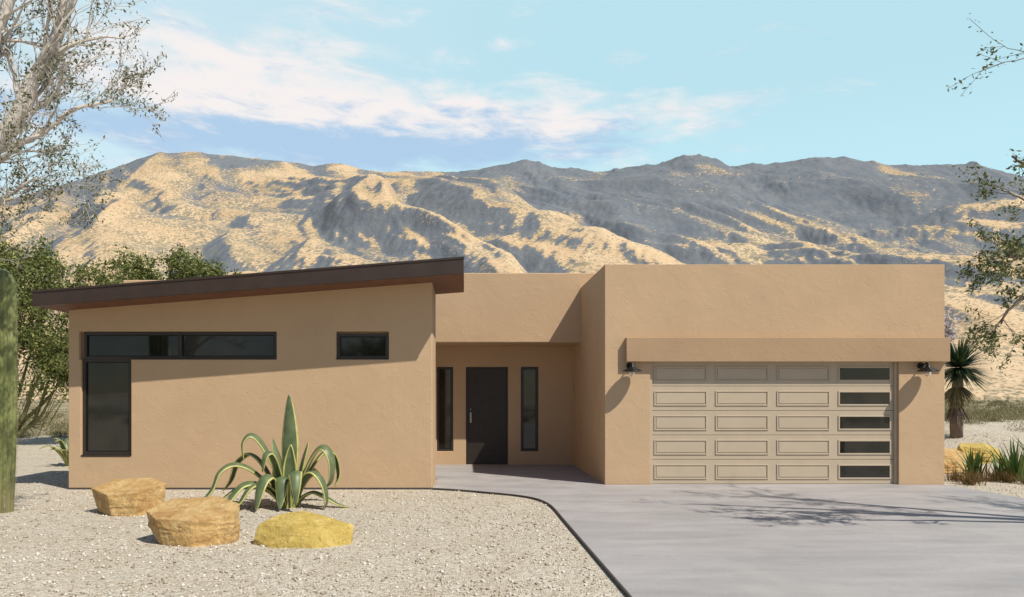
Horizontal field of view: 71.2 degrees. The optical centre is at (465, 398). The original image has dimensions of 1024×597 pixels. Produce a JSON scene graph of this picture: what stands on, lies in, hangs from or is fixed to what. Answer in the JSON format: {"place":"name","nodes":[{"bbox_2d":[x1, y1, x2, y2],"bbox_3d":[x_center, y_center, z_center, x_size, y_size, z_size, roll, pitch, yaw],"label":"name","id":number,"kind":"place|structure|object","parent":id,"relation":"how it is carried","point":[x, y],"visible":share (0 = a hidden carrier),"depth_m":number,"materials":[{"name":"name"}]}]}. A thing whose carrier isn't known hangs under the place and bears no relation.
{"place":"outdoors","nodes":[
{"label":"outdoors","id":0,"kind":"place"},
{"bbox_2d":[32,259,463,305],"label":"roof fascia","id":1,"kind":"structure","parent":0,"point":[319,277],"depth_m":12.67,"materials":[{"name":"brown metal"}]},
{"bbox_2d":[31,256,463,292],"bbox_3d":[-3.869,-2.197,12.662,7.686,0.646,0.013,0,0,0],"label":"roof drip edge","id":2,"kind":"object","parent":1,"relation":"attached to","point":[246,274],"visible":1,"depth_m":12.66,"materials":[{"name":"black metal"}]},
{"bbox_2d":[69,488,431,489],"bbox_3d":[-4.069,1.712,13.617,6.847,0.055,0.306,0,0,0],"label":"wing foundation strip","id":3,"kind":"object","parent":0,"point":[304,489],"visible":0.29,"depth_m":13.46,"materials":[{"name":"brown concrete"}]},
{"bbox_2d":[0,152,1023,399],"bbox_3d":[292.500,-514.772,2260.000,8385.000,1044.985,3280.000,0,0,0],"label":"mountains","id":4,"kind":"structure","parent":0,"point":[258,214],"depth_m":2051.54,"materials":[{"name":"beige stone"}]},
{"bbox_2d":[0,400,1023,596],"bbox_3d":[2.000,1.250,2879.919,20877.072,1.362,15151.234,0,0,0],"label":"ground","id":5,"kind":"structure","parent":0,"point":[33,460],"depth_m":8.13,"materials":[{"name":"beige gravel"}]},
{"bbox_2d":[0,267,18,512],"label":"saguaro cactus","id":6,"kind":"object","parent":5,"relation":"on","point":[9,370],"visible":1,"depth_m":10.73,"materials":[{"name":"green plant"}]},
{"bbox_2d":[39,438,68,465],"bbox_3d":[-10.010,1.370,18.225,1.097,0.762,1.184,0,0,0],"label":"agave plant","id":7,"kind":"object","parent":5,"relation":"on","point":[63,451],"visible":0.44,"depth_m":17.98,"materials":[{"name":"green plant"}]},
{"bbox_2d":[0,224,127,438],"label":"palo verde tree","id":8,"kind":"object","parent":5,"relation":"on","point":[53,345],"visible":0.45,"depth_m":23.59,"materials":[{"name":"green plant"}]},
{"bbox_2d":[0,0,177,273],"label":"desert tree","id":9,"kind":"object","parent":5,"relation":"on","point":[28,92],"visible":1,"depth_m":8.81,"materials":[{"name":"grey plant"}]},
{"bbox_2d":[91,478,165,515],"bbox_3d":[-5.091,1.492,10.801,0.871,0.517,0.801,0,0,32],"label":"boulder","id":10,"kind":"object","parent":5,"relation":"on","point":[130,497],"visible":0.8,"depth_m":10.58,"materials":[{"name":"beige stone"}]},
{"bbox_2d":[123,280,156,282],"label":"block","id":11,"kind":"structure","parent":5,"relation":"on","point":[127,281],"depth_m":17.90,"materials":[{"name":"beige paint"}]},
{"bbox_2d":[92,243,241,282],"bbox_3d":[-11.507,-2.243,29.012,6.680,8.358,3.406,0,0,0],"label":"palo verde tree","id":12,"kind":"object","parent":5,"relation":"on","point":[185,269],"visible":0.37,"depth_m":28.68,"materials":[{"name":"green plant"}]},
{"bbox_2d":[146,496,239,546],"bbox_3d":[-3.287,1.491,8.612,1.094,0.518,0.770,0,0,0],"label":"boulder","id":13,"kind":"object","parent":5,"relation":"on","point":[199,522],"visible":0.93,"depth_m":8.43,"materials":[{"name":"beige stone"}]},
{"bbox_2d":[69,283,435,487],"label":"wing walls","id":14,"kind":"structure","parent":5,"relation":"on","point":[369,423],"depth_m":13.47,"materials":[{"name":"beige paint"}]},
{"bbox_2d":[83,359,130,454],"bbox_3d":[-6.790,0.162,13.555,0.930,1.806,0.070,0,0,0],"label":"picture window frame","id":15,"kind":"object","parent":14,"relation":"attached to","point":[84,406],"visible":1,"depth_m":13.52,"materials":[{"name":"black metal"}]},
{"bbox_2d":[86,362,128,451],"bbox_3d":[-6.790,0.162,13.560,0.830,1.706,0.040,0,0,0],"label":"picture window sash","id":16,"kind":"object","parent":15,"relation":"in","point":[87,406],"visible":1,"depth_m":13.54,"materials":[{"name":"black metal"}]},
{"bbox_2d":[88,363,128,450],"bbox_3d":[-6.790,0.162,13.570,0.910,1.786,0.010,0,0,0],"label":"picture window glass","id":17,"kind":"object","parent":16,"relation":"in","point":[108,406],"visible":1,"depth_m":13.56,"materials":[{"name":"black glass"}]},
{"bbox_2d":[84,332,276,358],"bbox_3d":[-5.407,-0.999,13.555,3.655,0.512,0.070,0,0,0],"label":"clerestory window frame","id":18,"kind":"object","parent":14,"relation":"attached to","point":[180,334],"visible":1,"depth_m":13.52,"materials":[{"name":"black metal"}]},
{"bbox_2d":[87,335,273,355],"bbox_3d":[-5.407,-0.999,13.560,3.555,0.412,0.040,0,0,0],"label":"clerestory window sash","id":19,"kind":"object","parent":18,"relation":"in","point":[166,335],"visible":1,"depth_m":13.54,"materials":[{"name":"black metal"}]},
{"bbox_2d":[89,336,273,355],"bbox_3d":[-5.407,-0.999,13.570,3.635,0.492,0.010,0,0,0],"label":"clerestory window glass","id":20,"kind":"object","parent":19,"relation":"in","point":[192,345],"visible":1,"depth_m":13.56,"materials":[{"name":"black glass"}]},
{"bbox_2d":[81,359,388,455],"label":"window sills","id":21,"kind":"structure","parent":14,"relation":"attached to","point":[217,359],"depth_m":13.46,"materials":[{"name":"brown metal"}]},
{"bbox_2d":[37,274,463,312],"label":"roof soffit","id":22,"kind":"structure","parent":14,"relation":"on","point":[446,284],"depth_m":13.16,"materials":[{"name":"brown wood"}]},
{"bbox_2d":[337,334,388,358],"bbox_3d":[-1.952,-0.986,13.555,0.976,0.479,0.070,0,0,0],"label":"window frame","id":23,"kind":"object","parent":14,"relation":"attached to","point":[362,357],"visible":1,"depth_m":13.52,"materials":[{"name":"brown metal"}]},
{"bbox_2d":[341,337,384,354],"bbox_3d":[-1.952,-0.986,13.570,0.956,0.459,0.010,0,0,0],"label":"window glass","id":24,"kind":"object","parent":23,"relation":"attached to","point":[362,345],"visible":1,"depth_m":13.56,"materials":[{"name":"black glass"}]},
{"bbox_2d":[340,336,385,355],"bbox_3d":[-1.952,-0.986,13.560,0.876,0.379,0.040,0,0,0],"label":"window sash","id":25,"kind":"object","parent":23,"relation":"attached to","point":[362,336],"depth_m":13.54,"materials":[{"name":"black metal"}]},
{"bbox_2d":[205,395,349,510],"bbox_3d":[-2.981,0.848,11.308,2.325,1.817,1.475,0,0,0],"label":"agave plant","id":26,"kind":"object","parent":5,"relation":"on","point":[287,479],"visible":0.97,"depth_m":11.12,"materials":[{"name":"green plant"}]},
{"bbox_2d":[253,511,353,547],"bbox_3d":[-1.924,1.563,8.527,1.163,0.375,0.718,0,0,0],"label":"boulder","id":27,"kind":"object","parent":5,"relation":"on","point":[302,529],"visible":0.85,"depth_m":8.37,"materials":[{"name":"yellow stone"}]},
{"bbox_2d":[17,398,1023,438],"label":"desert scrub","id":28,"kind":"object","parent":5,"relation":"on","point":[1000,413],"visible":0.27,"depth_m":29.87,"materials":[{"name":"green plant"}]},
{"bbox_2d":[432,488,631,596],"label":"metal edging","id":29,"kind":"object","parent":5,"relation":"on","point":[610,574],"visible":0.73,"depth_m":9.37,"materials":[{"name":"metal"}]},
{"bbox_2d":[573,264,944,484],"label":"garage walls","id":30,"kind":"structure","parent":5,"relation":"on","point":[620,303],"depth_m":14.00,"materials":[{"name":"beige paint"}]},
{"bbox_2d":[436,273,595,345],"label":"porch parapet","id":31,"kind":"structure","parent":30,"relation":"on","point":[513,309],"depth_m":16.94,"materials":[{"name":"beige paint"}]},
{"bbox_2d":[622,362,641,376],"bbox_3d":[3.205,-0.561,13.783,0.390,0.292,0.435,0,0,0],"label":"wall lantern","id":32,"kind":"object","parent":30,"relation":"attached to","point":[631,369],"depth_m":13.72,"materials":[{"name":"black metal"}]},
{"bbox_2d":[650,362,896,483],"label":"garage door jambs","id":33,"kind":"object","parent":30,"relation":"attached to","point":[895,422],"visible":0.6,"depth_m":14.05,"materials":[{"name":"beige metal"}]},
{"bbox_2d":[652,362,893,483],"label":"garage door sections","id":34,"kind":"object","parent":33,"relation":"attached to","point":[772,434],"visible":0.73,"depth_m":14.10,"materials":[{"name":"beige metal"}]},
{"bbox_2d":[656,369,826,476],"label":"garage door raised panels","id":35,"kind":"object","parent":34,"relation":"attached to","point":[741,398],"visible":1,"depth_m":14.09,"materials":[{"name":"beige metal"}]},
{"bbox_2d":[654,366,829,478],"bbox_3d":[5.448,0.482,14.094,3.466,2.225,0.019,0,0,0],"label":"garage door panel moulding","id":36,"kind":"object","parent":34,"relation":"attached to","point":[716,367],"visible":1,"depth_m":14.09,"materials":[{"name":"beige metal"}]},
{"bbox_2d":[838,366,890,478],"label":"garage door window frames","id":37,"kind":"structure","parent":34,"relation":"in","point":[839,416],"depth_m":14.09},
{"bbox_2d":[840,368,888,477],"bbox_3d":[7.872,0.482,14.099,0.982,2.165,0.008,0,0,0],"label":"garage door glass","id":38,"kind":"object","parent":37,"relation":"in","point":[864,422],"visible":1,"depth_m":14.10,"materials":[{"name":"black glass"}]},
{"bbox_2d":[625,337,949,361],"bbox_3d":[6.267,-0.948,13.945,6.292,0.472,0.150,0,0,0],"label":"garage header","id":39,"kind":"object","parent":30,"relation":"attached to","point":[787,349],"visible":1,"depth_m":13.87},
{"bbox_2d":[916,362,939,376],"bbox_3d":[8.910,-0.561,13.783,0.390,0.292,0.435,0,0,0],"label":"wall lantern","id":40,"kind":"object","parent":30,"relation":"attached to","point":[928,369],"depth_m":13.73,"materials":[{"name":"black metal"}]},
{"bbox_2d":[945,448,982,473],"bbox_3d":[10.997,1.427,16.703,2.071,0.546,1.191,0,0,0],"label":"boulder","id":41,"kind":"object","parent":5,"relation":"on","point":[950,463],"visible":0.12,"depth_m":16.28,"materials":[{"name":"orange stone"}]},
{"bbox_2d":[948,446,995,476],"bbox_3d":[10.846,1.338,15.251,0.878,0.664,1.207,0,0,11],"label":"aloe plant","id":42,"kind":"object","parent":5,"relation":"on","point":[972,463],"visible":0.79,"depth_m":15.28,"materials":[{"name":"green plant"}]},
{"bbox_2d":[945,310,1004,437],"bbox_3d":[13.799,-0.630,20.008,2.188,3.642,2.226,0,0,0],"label":"yucca tree","id":43,"kind":"object","parent":5,"relation":"on","point":[958,395],"visible":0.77,"depth_m":19.82,"materials":[{"name":"green plant"}]},
{"bbox_2d":[957,443,1001,463],"bbox_3d":[12.608,1.370,17.599,1.181,0.501,0.818,0,0,0],"label":"boulder","id":44,"kind":"object","parent":5,"relation":"on","point":[964,447],"visible":0.48,"depth_m":17.39,"materials":[{"name":"yellow stone"}]},
{"bbox_2d":[946,13,1023,375],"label":"mesquite tree","id":45,"kind":"object","parent":5,"relation":"on","point":[1009,250],"visible":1,"depth_m":8.45,"materials":[{"name":"green plant"}]},
{"bbox_2d":[946,466,1023,485],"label":"ornamental grass","id":46,"kind":"object","parent":5,"relation":"on","point":[966,478],"depth_m":14.57,"materials":[{"name":"plant"}]},
{"bbox_2d":[978,438,1023,482],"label":"aloe plant","id":47,"kind":"object","parent":5,"relation":"on","point":[1015,464],"visible":0.76,"depth_m":14.79,"materials":[{"name":"green plant"}]},
{"bbox_2d":[0,0,1023,197],"label":"sky","id":48,"kind":"structure","parent":0,"point":[370,85],"materials":[{"name":"blue"}]},
{"bbox_2d":[434,465,1023,596],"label":"driveway","id":49,"kind":"structure","parent":0,"point":[773,540],"depth_m":8.94,"materials":[{"name":"concrete"}]},
{"bbox_2d":[436,346,572,464],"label":"entry wall","id":50,"kind":"structure","parent":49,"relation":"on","point":[554,364],"depth_m":18.20,"materials":[{"name":"beige paint"}]},
{"bbox_2d":[437,367,452,450],"bbox_3d":[-0.532,0.272,18.255,0.405,2.144,0.070,0,0,0],"label":"sidelight frame","id":51,"kind":"object","parent":50,"relation":"attached to","point":[438,368],"visible":1,"depth_m":18.22,"materials":[{"name":"black metal"}]},
{"bbox_2d":[439,369,450,448],"bbox_3d":[-0.532,0.272,18.260,0.315,2.054,0.040,0,0,0],"label":"sidelight sash","id":52,"kind":"object","parent":51,"relation":"in","point":[439,408],"visible":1,"depth_m":18.24,"materials":[{"name":"black metal"}]},
{"bbox_2d":[440,370,450,447],"bbox_3d":[-0.532,0.272,18.270,0.385,2.124,0.010,0,0,0],"label":"sidelight glass","id":53,"kind":"object","parent":52,"relation":"in","point":[445,408],"visible":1,"depth_m":18.27,"materials":[{"name":"black glass"}]},
{"bbox_2d":[466,367,507,464],"bbox_3d":[0.538,0.444,18.253,1.071,2.492,0.075,0,0,0],"label":"entry door frame","id":54,"kind":"object","parent":50,"relation":"attached to","point":[506,410],"visible":1,"depth_m":18.21,"materials":[{"name":"black metal"}]},
{"bbox_2d":[468,369,505,463],"bbox_3d":[0.538,0.459,18.267,0.991,2.442,0.043,0,0,0],"label":"entry door leaf","id":55,"kind":"object","parent":54,"relation":"in","point":[487,407],"visible":1,"depth_m":18.25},
{"bbox_2d":[521,367,537,450],"bbox_3d":[1.626,0.272,18.255,0.436,2.144,0.070,0,0,0],"label":"sidelight frame","id":56,"kind":"object","parent":50,"relation":"attached to","point":[522,368],"visible":1,"depth_m":18.22,"materials":[{"name":"black metal"}]},
{"bbox_2d":[523,370,535,447],"bbox_3d":[1.626,0.272,18.270,0.416,2.124,0.010,0,0,0],"label":"sidelight glass","id":57,"kind":"object","parent":56,"relation":"in","point":[529,408],"visible":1,"depth_m":18.27,"materials":[{"name":"black glass"}]},
{"bbox_2d":[652,410,893,410],"bbox_3d":[6.054,0.482,14.156,4.848,2.415,0.008,0,0,0],"label":"garage door backing","id":58,"kind":"object","parent":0,"point":[772,410],"visible":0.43,"depth_m":14.15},
{"bbox_2d":[606,484,943,484],"bbox_3d":[6.059,1.698,14.048,6.641,0.045,0.104,0,0,0],"label":"garage foundation strip","id":59,"kind":"object","parent":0,"point":[899,484],"visible":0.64,"depth_m":14.00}
]}

